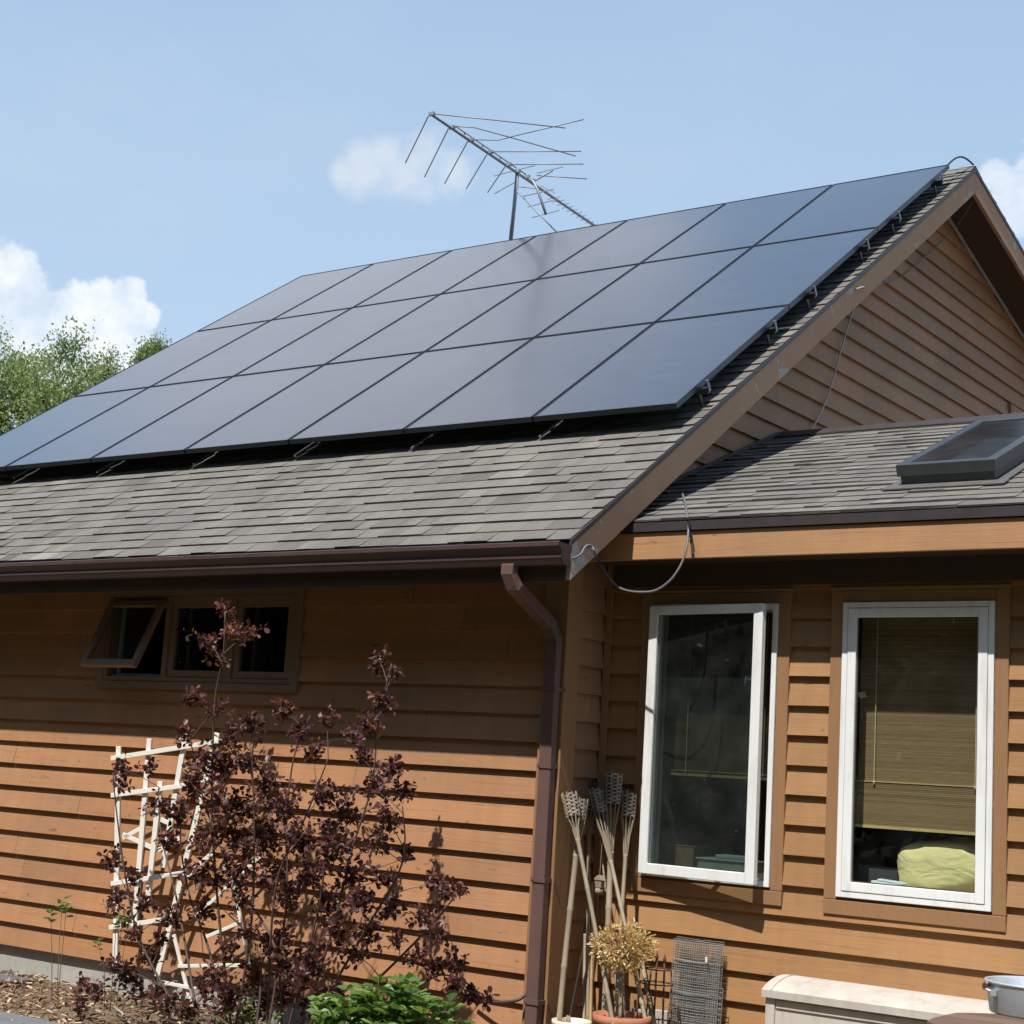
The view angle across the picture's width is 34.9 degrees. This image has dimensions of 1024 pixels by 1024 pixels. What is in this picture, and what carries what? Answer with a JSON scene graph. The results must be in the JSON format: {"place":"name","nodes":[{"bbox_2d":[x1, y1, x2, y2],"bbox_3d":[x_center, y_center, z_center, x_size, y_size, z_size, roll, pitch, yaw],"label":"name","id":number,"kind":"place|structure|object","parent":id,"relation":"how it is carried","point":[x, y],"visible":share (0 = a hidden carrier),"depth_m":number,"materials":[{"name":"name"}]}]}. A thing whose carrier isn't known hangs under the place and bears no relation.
{"place":"outdoors","nodes":[
{"label":"outdoors","id":0,"kind":"place"},
{"bbox_2d":[0,969,585,1023],"bbox_3d":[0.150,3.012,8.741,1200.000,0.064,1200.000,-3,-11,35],"label":"ground","id":1,"kind":"structure","parent":0,"point":[71,1012],"depth_m":9.99,"materials":[{"name":"brown wood"}]},
{"bbox_2d":[0,973,30,985],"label":"stone slab","id":2,"kind":"structure","parent":1,"relation":"on","point":[10,978],"depth_m":10.84,"materials":[{"name":"grey stone"}]},
{"bbox_2d":[0,1011,59,1023],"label":"stone slab","id":3,"kind":"structure","parent":1,"relation":"on","point":[6,1019],"depth_m":9.16,"materials":[{"name":"grey stone"}]},
{"bbox_2d":[43,895,73,1000],"bbox_3d":[-2.850,2.756,10.296,0.190,0.642,0.315,3,-9,6],"label":"sapling","id":4,"kind":"object","parent":1,"relation":"on","point":[63,911],"visible":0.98,"depth_m":10.24,"materials":[{"name":"green plant"}]},
{"bbox_2d":[0,316,119,432],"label":"tree","id":5,"kind":"object","parent":1,"relation":"on","point":[46,398],"visible":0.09,"depth_m":29.18,"materials":[{"name":"green plant"}]},
{"bbox_2d":[0,315,123,434],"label":"tree","id":6,"kind":"object","parent":1,"relation":"on","point":[63,353],"visible":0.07,"depth_m":31.45,"materials":[{"name":"green plant"}]},
{"bbox_2d":[63,341,129,386],"bbox_3d":[-8.721,1.301,32.287,3.882,9.818,3.377,9,-11,-33],"label":"tree","id":7,"kind":"object","parent":1,"relation":"on","point":[107,361],"visible":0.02,"depth_m":33.38,"materials":[{"name":"green plant"}]},
{"bbox_2d":[93,913,132,1010],"bbox_3d":[-2.442,2.773,10.059,0.236,0.581,0.280,-3,-11,35],"label":"seedling","id":8,"kind":"object","parent":1,"relation":"on","point":[117,923],"visible":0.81,"depth_m":10.06,"materials":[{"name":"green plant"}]},
{"bbox_2d":[113,1006,130,1023],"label":"fallen branch","id":9,"kind":"object","parent":1,"relation":"on","point":[121,1012],"visible":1,"depth_m":9.58,"materials":[{"name":"beige wood"}]},
{"bbox_2d":[123,328,171,366],"bbox_3d":[-8.355,1.265,33.037,3.527,10.143,2.709,-3,-11,35],"label":"tree","id":10,"kind":"object","parent":1,"relation":"on","point":[144,351],"visible":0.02,"depth_m":33.17,"materials":[{"name":"green plant"}]},
{"bbox_2d":[109,732,261,1006],"bbox_3d":[-2.085,2.227,10.261,1.201,1.687,0.093,0,-10,22],"label":"trellis","id":11,"kind":"object","parent":1,"relation":"on","point":[141,828],"visible":0.64,"depth_m":10.37,"materials":[{"name":"beige paint"}]},
{"bbox_2d":[213,998,283,1023],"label":"weed","id":12,"kind":"object","parent":1,"relation":"on","point":[244,1018],"visible":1,"depth_m":8.83,"materials":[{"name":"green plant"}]},
{"bbox_2d":[70,597,499,1023],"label":"smoke bush","id":13,"kind":"object","parent":1,"relation":"on","point":[299,840],"visible":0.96,"depth_m":8.93,"materials":[{"name":"purple plant"}]},
{"bbox_2d":[306,972,474,1023],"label":"perennial","id":14,"kind":"object","parent":1,"relation":"on","point":[405,1004],"visible":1,"depth_m":7.86,"materials":[{"name":"green plant"}]},
{"bbox_2d":[0,165,1023,1023],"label":"house","id":15,"kind":"structure","parent":1,"relation":"on","point":[534,661],"depth_m":9.59,"materials":[{"name":"brown wood"}]},
{"bbox_2d":[13,468,31,478],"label":"mounting rail","id":16,"kind":"object","parent":15,"relation":"attached to","point":[28,469],"visible":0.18,"depth_m":13.42,"materials":[{"name":"metal"}]},
{"bbox_2d":[96,460,118,472],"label":"mounting rail","id":17,"kind":"object","parent":15,"relation":"attached to","point":[108,465],"visible":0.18,"depth_m":12.80,"materials":[{"name":"metal"}]},
{"bbox_2d":[80,588,306,692],"bbox_3d":[-2.112,0.828,10.708,1.860,0.670,0.375,-3,-11,35],"label":"window","id":18,"kind":"structure","parent":15,"relation":"in","point":[111,628],"depth_m":10.79,"materials":[{"name":"brown wood"}]},
{"bbox_2d":[193,451,215,464],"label":"mounting rail","id":19,"kind":"object","parent":15,"relation":"attached to","point":[204,457],"visible":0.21,"depth_m":12.17,"materials":[{"name":"metal"}]},
{"bbox_2d":[294,442,316,456],"bbox_3d":[-1.403,-0.502,11.676,0.028,0.295,0.417,-3,-11,35],"label":"mounting rail","id":20,"kind":"object","parent":15,"relation":"attached to","point":[305,448],"visible":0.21,"depth_m":11.57,"materials":[{"name":"metal"}]},
{"bbox_2d":[411,430,442,448],"bbox_3d":[-0.539,-0.531,11.013,0.028,0.295,0.417,-3,-11,35],"label":"mounting rail","id":21,"kind":"object","parent":15,"relation":"attached to","point":[422,440],"visible":0.46,"depth_m":10.93,"materials":[{"name":"metal"}]},
{"bbox_2d":[405,111,597,239],"bbox_3d":[-0.142,-3.170,16.879,1.907,0.897,3.152,2,-9,6],"label":"antenna","id":22,"kind":"object","parent":15,"relation":"on","point":[490,152],"visible":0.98,"depth_m":16.61,"materials":[{"name":"grey metal"}]},
{"bbox_2d":[485,993,525,1003],"bbox_3d":[-0.080,2.635,8.869,0.363,0.085,0.080,-3,-11,35],"label":"hose","id":23,"kind":"object","parent":15,"relation":"attached to","point":[523,996],"visible":0.71,"depth_m":8.78,"materials":[{"name":"grey rubber"}]},
{"bbox_2d":[539,419,567,437],"bbox_3d":[0.301,-0.580,10.430,0.028,0.295,0.417,-3,-11,35],"label":"mounting rail","id":24,"kind":"object","parent":15,"relation":"attached to","point":[550,427],"visible":0.39,"depth_m":10.34,"materials":[{"name":"metal"}]},
{"bbox_2d":[571,493,689,592],"bbox_3d":[0.722,0.128,8.995,0.557,0.674,1.082,1,-9,14],"label":"cable","id":25,"kind":"object","parent":15,"relation":"attached to","point":[650,591],"visible":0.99,"depth_m":8.78,"materials":[{"name":"grey plastic"}]},
{"bbox_2d":[665,844,703,866],"bbox_3d":[0.983,1.958,9.304,0.190,0.115,0.125,-3,-11,35],"label":"carton","id":26,"kind":"object","parent":15,"relation":"on","point":[681,855],"visible":0.97,"depth_m":9.26,"materials":[{"name":"beige cardboard"}]},
{"bbox_2d":[689,532,693,555],"bbox_3d":[0.967,0.169,8.822,0.045,0.139,0.009,-3,-11,35],"label":"cable","id":27,"kind":"object","parent":15,"relation":"attached to","point":[691,544],"visible":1,"depth_m":8.81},
{"bbox_2d":[693,379,710,405],"bbox_3d":[-1.792,-0.565,12.014,7.356,0.148,0.115,-3,-11,35],"label":"cross rail","id":28,"kind":"object","parent":15,"relation":"attached to","point":[701,391],"visible":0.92,"depth_m":9.89,"materials":[{"name":"silver metal"}]},
{"bbox_2d":[0,387,148,470],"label":"solar panel","id":29,"kind":"object","parent":28,"relation":"attached to","point":[39,431],"visible":0.93,"depth_m":14.30,"materials":[{"name":"glass"}]},
{"bbox_2d":[5,376,231,469],"bbox_3d":[-3.248,-0.750,13.600,1.028,0.036,1.742,-3,24,35],"label":"solar panel","id":30,"kind":"object","parent":28,"relation":"attached to","point":[86,442],"visible":0.93,"depth_m":13.51,"materials":[{"name":"glass"}]},
{"bbox_2d":[91,365,322,461],"bbox_3d":[-2.400,-0.795,12.998,1.028,0.036,1.742,-3,24,35],"label":"solar panel","id":31,"kind":"object","parent":28,"relation":"attached to","point":[179,430],"visible":0.94,"depth_m":12.91,"materials":[{"name":"glass"}]},
{"bbox_2d":[185,352,422,453],"bbox_3d":[-1.551,-0.841,12.396,1.028,0.036,1.742,-3,24,35],"label":"solar panel","id":32,"kind":"object","parent":28,"relation":"attached to","point":[283,416],"visible":0.96,"depth_m":12.30,"materials":[{"name":"glass"}]},
{"bbox_2d":[289,338,532,443],"bbox_3d":[-0.702,-0.886,11.794,1.028,0.036,1.742,-3,24,35],"label":"solar panel","id":33,"kind":"object","parent":28,"relation":"attached to","point":[398,400],"visible":0.93,"depth_m":11.70,"materials":[{"name":"glass"}]},
{"bbox_2d":[404,322,653,433],"bbox_3d":[0.147,-0.932,11.192,1.028,0.036,1.742,-3,24,35],"label":"solar panel","id":34,"kind":"object","parent":28,"relation":"attached to","point":[527,381],"visible":0.94,"depth_m":11.09,"materials":[{"name":"glass"}]},
{"bbox_2d":[533,305,788,421],"bbox_3d":[0.996,-0.978,10.590,1.028,0.036,1.742,-3,24,35],"label":"solar panel","id":35,"kind":"object","parent":28,"relation":"attached to","point":[668,364],"visible":1,"depth_m":10.47,"materials":[{"name":"glass"}]},
{"bbox_2d":[629,588,795,905],"bbox_3d":[1.165,1.280,9.046,0.951,1.676,0.571,-3,-11,35],"label":"window","id":36,"kind":"structure","parent":15,"relation":"in","point":[659,605],"depth_m":8.81,"materials":[{"name":"white plastic"}]},
{"bbox_2d":[671,616,772,779],"bbox_3d":[1.203,1.028,9.092,0.681,0.899,0.029,-3,-11,35],"label":"window blind","id":37,"kind":"object","parent":15,"relation":"attached to","point":[690,648],"depth_m":9.14,"materials":[{"name":"brown wood"}]},
{"bbox_2d":[695,854,763,872],"bbox_3d":[1.212,1.949,9.063,0.340,0.085,0.190,-3,-11,35],"label":"storage tin","id":38,"kind":"object","parent":15,"relation":"on","point":[729,862],"visible":0.66,"depth_m":9.00,"materials":[{"name":"teal plastic"}]},
{"bbox_2d":[761,320,777,345],"bbox_3d":[-1.258,-1.016,12.802,7.356,0.148,0.115,-3,-11,35],"label":"cross rail","id":39,"kind":"object","parent":15,"relation":"attached to","point":[770,330],"visible":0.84,"depth_m":10.68,"materials":[{"name":"silver metal"}]},
{"bbox_2d":[801,285,817,309],"bbox_3d":[-0.901,-1.317,13.327,7.356,0.148,0.115,-3,-11,35],"label":"cross rail","id":40,"kind":"object","parent":15,"relation":"attached to","point":[810,295],"visible":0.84,"depth_m":11.21,"materials":[{"name":"silver metal"}]},
{"bbox_2d":[74,320,269,396],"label":"solar panel","id":41,"kind":"object","parent":40,"relation":"attached to","point":[164,363],"visible":0.81,"depth_m":15.47,"materials":[{"name":"glass"}]},
{"bbox_2d":[151,308,350,386],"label":"solar panel","id":42,"kind":"object","parent":40,"relation":"attached to","point":[247,350],"visible":0.84,"depth_m":14.87,"materials":[{"name":"glass"}]},
{"bbox_2d":[234,294,438,375],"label":"solar panel","id":43,"kind":"object","parent":40,"relation":"attached to","point":[333,338],"visible":0.86,"depth_m":14.26,"materials":[{"name":"glass"}]},
{"bbox_2d":[326,280,533,363],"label":"solar panel","id":44,"kind":"object","parent":40,"relation":"attached to","point":[431,323],"visible":0.81,"depth_m":13.66,"materials":[{"name":"glass"}]},
{"bbox_2d":[426,264,638,350],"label":"solar panel","id":45,"kind":"object","parent":40,"relation":"attached to","point":[534,308],"visible":0.83,"depth_m":13.05,"materials":[{"name":"glass"}]},
{"bbox_2d":[536,246,751,336],"bbox_3d":[1.038,-1.684,12.505,1.028,0.036,1.742,-3,24,35],"label":"solar panel","id":46,"kind":"object","parent":40,"relation":"attached to","point":[648,292],"visible":0.8,"depth_m":12.45,"materials":[{"name":"glass"}]},
{"bbox_2d":[656,227,877,321],"bbox_3d":[1.887,-1.729,11.903,1.028,0.036,1.742,-3,24,35],"label":"solar panel","id":47,"kind":"object","parent":40,"relation":"attached to","point":[790,273],"visible":0.94,"depth_m":11.83,"materials":[{"name":"glass"}]},
{"bbox_2d":[811,286,864,428],"bbox_3d":[2.495,-1.074,11.976,0.365,1.214,0.768,-3,-11,35],"label":"cable","id":48,"kind":"object","parent":15,"relation":"attached to","point":[814,424],"visible":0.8,"depth_m":12.13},
{"bbox_2d":[854,239,869,261],"bbox_3d":[-0.367,-1.768,14.114,7.356,0.148,0.115,-3,-11,35],"label":"cross rail","id":49,"kind":"object","parent":15,"relation":"attached to","point":[861,249],"visible":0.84,"depth_m":12.00,"materials":[{"name":"grey metal"}]},
{"bbox_2d":[858,865,898,881],"bbox_3d":[1.929,1.912,8.552,0.220,0.105,0.073,-3,-11,35],"label":"box","id":50,"kind":"object","parent":15,"relation":"on","point":[868,873],"visible":0.49,"depth_m":8.53,"materials":[{"name":"grey cardboard"}]},
{"bbox_2d":[871,879,905,884],"bbox_3d":[1.953,1.924,8.425,0.200,0.043,0.086,3,-8,28],"label":"folded cloth","id":51,"kind":"object","parent":15,"relation":"on","point":[886,881],"visible":0.49,"depth_m":8.40,"materials":[{"name":"white fabric"}]},
{"bbox_2d":[886,211,901,232],"bbox_3d":[-0.011,-2.068,14.640,7.356,0.148,0.115,-3,-11,35],"label":"cross rail","id":52,"kind":"object","parent":15,"relation":"attached to","point":[895,220],"visible":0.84,"depth_m":12.52,"materials":[{"name":"grey metal"}]},
{"bbox_2d":[198,264,371,330],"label":"solar panel","id":53,"kind":"object","parent":52,"relation":"attached to","point":[275,303],"visible":0.83,"depth_m":16.79,"materials":[{"name":"glass"}]},
{"bbox_2d":[272,250,450,319],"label":"solar panel","id":54,"kind":"object","parent":52,"relation":"attached to","point":[357,288],"visible":0.89,"depth_m":16.19,"materials":[{"name":"glass"}]},
{"bbox_2d":[354,235,535,306],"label":"solar panel","id":55,"kind":"object","parent":52,"relation":"attached to","point":[446,271],"visible":0.84,"depth_m":15.58,"materials":[{"name":"glass"}]},
{"bbox_2d":[441,220,626,293],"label":"solar panel","id":56,"kind":"object","parent":52,"relation":"attached to","point":[536,257],"visible":0.83,"depth_m":14.98,"materials":[{"name":"glass"}]},
{"bbox_2d":[537,203,725,278],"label":"solar panel","id":57,"kind":"object","parent":52,"relation":"attached to","point":[634,241],"visible":0.81,"depth_m":14.37,"materials":[{"name":"glass"}]},
{"bbox_2d":[641,184,832,262],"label":"solar panel","id":58,"kind":"object","parent":52,"relation":"attached to","point":[752,222],"visible":0.81,"depth_m":13.77,"materials":[{"name":"glass"}]},
{"bbox_2d":[755,164,949,245],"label":"solar panel","id":59,"kind":"object","parent":52,"relation":"attached to","point":[879,202],"visible":0.93,"depth_m":13.15,"materials":[{"name":"glass"}]},
{"bbox_2d":[854,618,977,834],"bbox_3d":[2.130,1.080,8.389,0.761,1.110,0.029,-3,-11,35],"label":"window blind","id":60,"kind":"object","parent":15,"relation":"attached to","point":[876,633],"depth_m":8.42,"materials":[{"name":"brown wood"}]},
{"bbox_2d":[823,584,1013,931],"bbox_3d":[2.070,1.220,8.293,0.973,1.688,0.152,-3,-11,35],"label":"window","id":61,"kind":"structure","parent":15,"relation":"in","point":[989,603],"depth_m":8.19,"materials":[{"name":"white plastic"}]},
{"bbox_2d":[880,200,972,283],"bbox_3d":[3.355,-2.193,13.337,0.308,1.292,2.013,-3,-11,35],"label":"cable","id":62,"kind":"object","parent":15,"relation":"attached to","point":[932,250],"visible":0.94,"depth_m":13.84,"materials":[{"name":"black plastic"}]},
{"bbox_2d":[897,836,974,891],"bbox_3d":[2.216,1.813,8.338,0.520,0.291,0.203,-14,-17,33],"label":"cushion","id":63,"kind":"object","parent":15,"relation":"on","point":[948,863],"visible":0.62,"depth_m":8.27,"materials":[{"name":"yellow fabric"}]},
{"bbox_2d":[929,173,943,194],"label":"cross rail","id":64,"kind":"object","parent":15,"relation":"attached to","point":[938,182],"visible":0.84,"depth_m":13.31,"materials":[{"name":"grey metal"}]},
{"bbox_2d":[947,156,973,164],"bbox_3d":[3.773,-2.926,13.764,0.443,0.198,0.016,12,-12,-42],"label":"cable","id":65,"kind":"object","parent":15,"relation":"attached to","point":[963,157],"visible":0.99,"depth_m":13.78,"materials":[{"name":"grey plastic"}]},
{"bbox_2d":[1007,404,1022,413],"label":"window","id":66,"kind":"structure","parent":15,"relation":"in","point":[1011,408],"depth_m":15.45,"materials":[{"name":"brown plastic"}]},
{"bbox_2d":[551,1013,591,1023],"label":"flower pot","id":67,"kind":"object","parent":1,"relation":"on","point":[567,1019],"visible":1,"depth_m":8.52,"materials":[{"name":"beige ceramic"}]},
{"bbox_2d":[556,797,588,1021],"bbox_3d":[0.313,2.273,8.732,0.080,1.476,0.376,2,-9,11],"label":"torch","id":68,"kind":"object","parent":1,"relation":"on","point":[583,805],"visible":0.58,"depth_m":8.76,"materials":[{"name":"grey wood"}]},
{"bbox_2d":[569,931,585,1016],"bbox_3d":[0.344,2.643,8.964,0.022,0.824,0.317,-1,-10,28],"label":"garden stake","id":69,"kind":"object","parent":1,"relation":"on","point":[576,983],"visible":0.49,"depth_m":8.98,"materials":[{"name":"brown wood"}]},
{"bbox_2d":[582,934,585,1018],"bbox_3d":[0.391,2.676,8.842,0.022,0.730,0.358,4,-9,-2],"label":"garden stake","id":70,"kind":"object","parent":1,"relation":"on","point":[584,978],"visible":1,"depth_m":8.92,"materials":[{"name":"grey wood"}]},
{"bbox_2d":[561,791,614,1023],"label":"torch","id":71,"kind":"object","parent":1,"relation":"on","point":[571,807],"visible":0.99,"depth_m":8.71,"materials":[{"name":"grey wood"}]},
{"bbox_2d":[586,782,596,1019],"bbox_3d":[0.403,2.258,9.014,0.102,1.605,0.410,4,-9,-3],"label":"torch","id":72,"kind":"object","parent":1,"relation":"on","point":[589,810],"visible":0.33,"depth_m":9.02,"materials":[{"name":"grey wood"}]},
{"bbox_2d":[589,882,593,1020],"bbox_3d":[0.430,2.544,8.903,0.028,1.010,0.348,4,-9,-3],"label":"garden stake","id":73,"kind":"object","parent":1,"relation":"on","point":[591,972],"visible":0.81,"depth_m":8.92,"materials":[{"name":"beige wood"}]},
{"bbox_2d":[598,834,618,1009],"bbox_3d":[0.543,2.403,8.813,0.020,1.271,0.596,6,-10,-16],"label":"garden stake","id":74,"kind":"object","parent":1,"relation":"on","point":[600,845],"visible":0.41,"depth_m":9.07,"materials":[{"name":"grey wood"}]},
{"bbox_2d":[602,772,622,1009],"bbox_3d":[0.505,2.225,8.807,0.104,1.620,0.502,3,-9,5],"label":"torch","id":75,"kind":"object","parent":1,"relation":"on","point":[613,789],"visible":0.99,"depth_m":9.01,"materials":[{"name":"grey wood"}]},
{"bbox_2d":[588,786,646,1017],"bbox_3d":[0.616,2.244,8.628,0.090,1.541,0.911,8,-10,-27],"label":"torch","id":76,"kind":"object","parent":1,"relation":"on","point":[598,803],"visible":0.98,"depth_m":8.94,"materials":[{"name":"grey wood"}]},
{"bbox_2d":[593,823,605,894],"bbox_3d":[0.487,1.907,8.974,0.060,0.390,0.049,-3,-11,35],"label":"hanging ornament","id":77,"kind":"object","parent":76,"relation":"hanging from","point":[599,880],"visible":1,"depth_m":8.94,"materials":[{"name":"grey wood"}]},
{"bbox_2d":[593,1010,650,1023],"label":"flower pot","id":78,"kind":"object","parent":1,"relation":"on","point":[603,1017],"visible":0.93,"depth_m":8.33,"materials":[{"name":"ceramic"}]},
{"bbox_2d":[587,918,659,1017],"bbox_3d":[0.567,2.364,8.447,0.378,0.519,0.370,0,-10,19],"label":"dried plant","id":79,"kind":"object","parent":78,"relation":"on","point":[625,955],"visible":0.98,"depth_m":8.42,"materials":[{"name":"yellow plant"}]},
{"bbox_2d":[614,790,636,1009],"bbox_3d":[0.570,2.264,8.749,0.093,1.531,0.569,2,-9,10],"label":"torch","id":80,"kind":"object","parent":1,"relation":"on","point":[628,806],"visible":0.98,"depth_m":8.98,"materials":[{"name":"grey wood"}]},
{"bbox_2d":[631,1008,648,1014],"bbox_3d":[0.690,2.880,8.842,0.107,0.356,0.024,-3,-11,35],"label":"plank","id":81,"kind":"object","parent":1,"relation":"on","point":[636,1010],"visible":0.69,"depth_m":8.87,"materials":[{"name":"white wood"}]},
{"bbox_2d":[637,937,654,1022],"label":"garden stake","id":82,"kind":"object","parent":1,"relation":"on","point":[647,993],"visible":0.65,"depth_m":8.62,"materials":[{"name":"grey wood"}]},
{"bbox_2d":[639,951,680,1023],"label":"plant cage","id":83,"kind":"object","parent":1,"relation":"on","point":[656,981],"visible":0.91,"depth_m":8.55,"materials":[{"name":"black metal"}]},
{"bbox_2d":[655,1009,668,1023],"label":"plank","id":84,"kind":"object","parent":1,"relation":"on","point":[658,1014],"visible":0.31,"depth_m":8.78,"materials":[{"name":"white wood"}]},
{"bbox_2d":[667,936,723,1023],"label":"wire mesh","id":85,"kind":"object","parent":1,"relation":"on","point":[699,1004],"visible":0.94,"depth_m":8.64,"materials":[{"name":"grey metal"}]},
{"bbox_2d":[761,974,995,1023],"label":"storage box","id":86,"kind":"object","parent":1,"relation":"on","point":[795,999],"visible":0.74,"depth_m":7.80,"materials":[{"name":"beige plastic"}]},
{"bbox_2d":[927,1013,1023,1023],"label":"garden table","id":87,"kind":"object","parent":1,"relation":"on","point":[972,1018],"visible":0.98,"depth_m":6.36,"materials":[{"name":"brown wood"}]},
{"bbox_2d":[982,976,1023,1018],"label":"metal tub","id":88,"kind":"object","parent":87,"relation":"on","point":[1005,994],"visible":1,"depth_m":6.53,"materials":[{"name":"metal"}]},
{"bbox_2d":[0,0,1023,431],"label":"sky","id":89,"kind":"structure","parent":0,"point":[172,165],"materials":[{"name":"blue"}]}
]}

